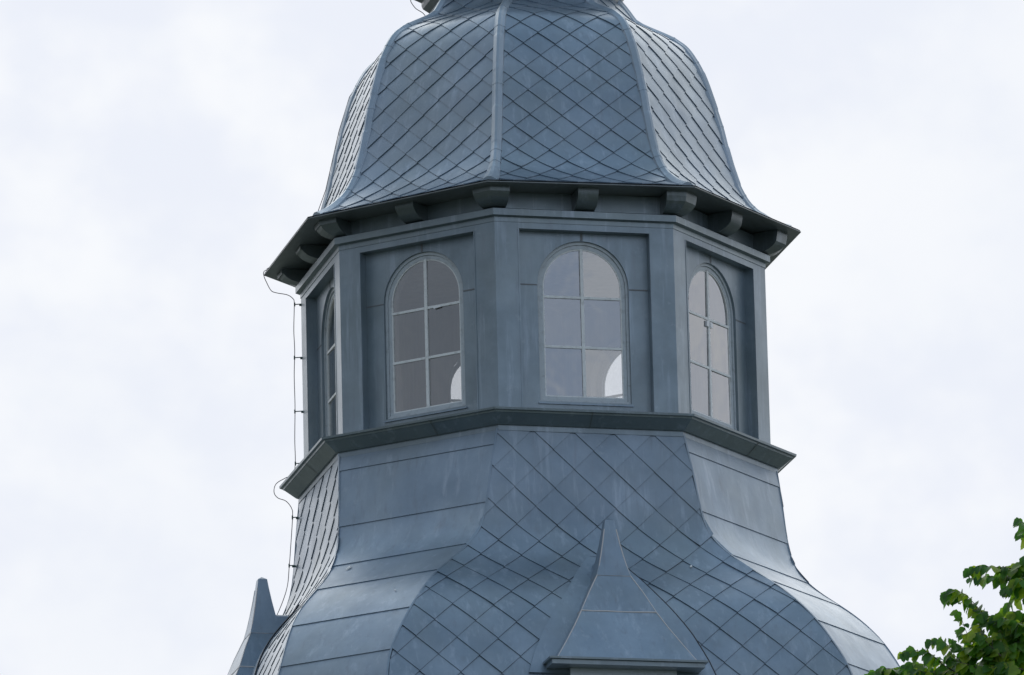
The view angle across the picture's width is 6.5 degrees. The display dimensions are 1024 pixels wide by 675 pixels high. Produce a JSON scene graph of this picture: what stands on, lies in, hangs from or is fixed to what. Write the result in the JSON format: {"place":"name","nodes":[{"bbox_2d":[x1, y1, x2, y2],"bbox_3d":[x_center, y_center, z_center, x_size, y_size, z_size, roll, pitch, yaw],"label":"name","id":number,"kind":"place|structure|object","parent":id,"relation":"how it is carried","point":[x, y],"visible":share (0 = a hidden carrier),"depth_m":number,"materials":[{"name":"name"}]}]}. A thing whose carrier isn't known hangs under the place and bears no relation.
{"place":"outdoors","nodes":[
{"label":"outdoors","id":0,"kind":"place"},
{"bbox_2d":[0,0,1023,674],"label":"sky","id":1,"kind":"structure","parent":0,"point":[158,157],"materials":[{"name":"white"}]},
{"bbox_2d":[228,0,899,674],"bbox_3d":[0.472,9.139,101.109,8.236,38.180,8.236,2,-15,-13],"label":"tower","id":2,"kind":"structure","parent":0,"point":[534,218],"depth_m":101.41,"materials":[{"name":"metal"}]},
{"bbox_2d":[324,288,336,435],"bbox_3d":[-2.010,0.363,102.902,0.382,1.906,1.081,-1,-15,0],"label":"window","id":3,"kind":"structure","parent":2,"relation":"in","point":[329,326],"depth_m":103.25,"materials":[{"name":"grey paint"}]},
{"bbox_2d":[263,0,424,614],"bbox_3d":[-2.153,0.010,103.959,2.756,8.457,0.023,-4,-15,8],"label":"lightning conductor","id":4,"kind":"object","parent":2,"relation":"attached to","point":[295,411],"visible":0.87,"depth_m":103.90,"materials":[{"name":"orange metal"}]},
{"bbox_2d":[384,252,466,422],"bbox_3d":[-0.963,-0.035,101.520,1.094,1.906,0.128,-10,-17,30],"label":"window","id":5,"kind":"structure","parent":2,"relation":"in","point":[424,257],"depth_m":101.58,"materials":[{"name":"grey paint"}]},
{"bbox_2d":[449,358,460,401],"bbox_3d":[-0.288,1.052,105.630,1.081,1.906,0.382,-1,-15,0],"label":"window","id":6,"kind":"structure","parent":2,"relation":"in","point":[458,363],"depth_m":105.65,"materials":[{"name":"grey paint"}]},
{"bbox_2d":[537,242,633,406],"bbox_3d":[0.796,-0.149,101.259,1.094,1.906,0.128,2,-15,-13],"label":"window","id":7,"kind":"structure","parent":2,"relation":"in","point":[602,253],"depth_m":101.25,"materials":[{"name":"grey paint"}]},
{"bbox_2d":[596,343,621,397],"bbox_3d":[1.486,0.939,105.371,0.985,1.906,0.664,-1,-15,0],"label":"window","id":8,"kind":"structure","parent":2,"relation":"in","point":[610,358],"depth_m":105.67,"materials":[{"name":"grey paint"}]},
{"bbox_2d":[689,263,736,429],"bbox_3d":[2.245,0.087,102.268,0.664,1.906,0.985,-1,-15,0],"label":"window","id":9,"kind":"structure","parent":2,"relation":"in","point":[709,270],"depth_m":102.52,"materials":[{"name":"grey paint"}]},
{"bbox_2d":[713,339,716,418],"bbox_3d":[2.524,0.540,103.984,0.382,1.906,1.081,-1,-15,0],"label":"window","id":10,"kind":"structure","parent":2,"relation":"in","point":[714,379],"depth_m":104.47,"materials":[{"name":"grey paint"}]},
{"bbox_2d":[864,517,1023,674],"bbox_3d":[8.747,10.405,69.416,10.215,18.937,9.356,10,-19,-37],"label":"tree","id":11,"kind":"object","parent":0,"point":[1000,651],"visible":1,"depth_m":71.80,"materials":[{"name":"green plant"}]}
]}

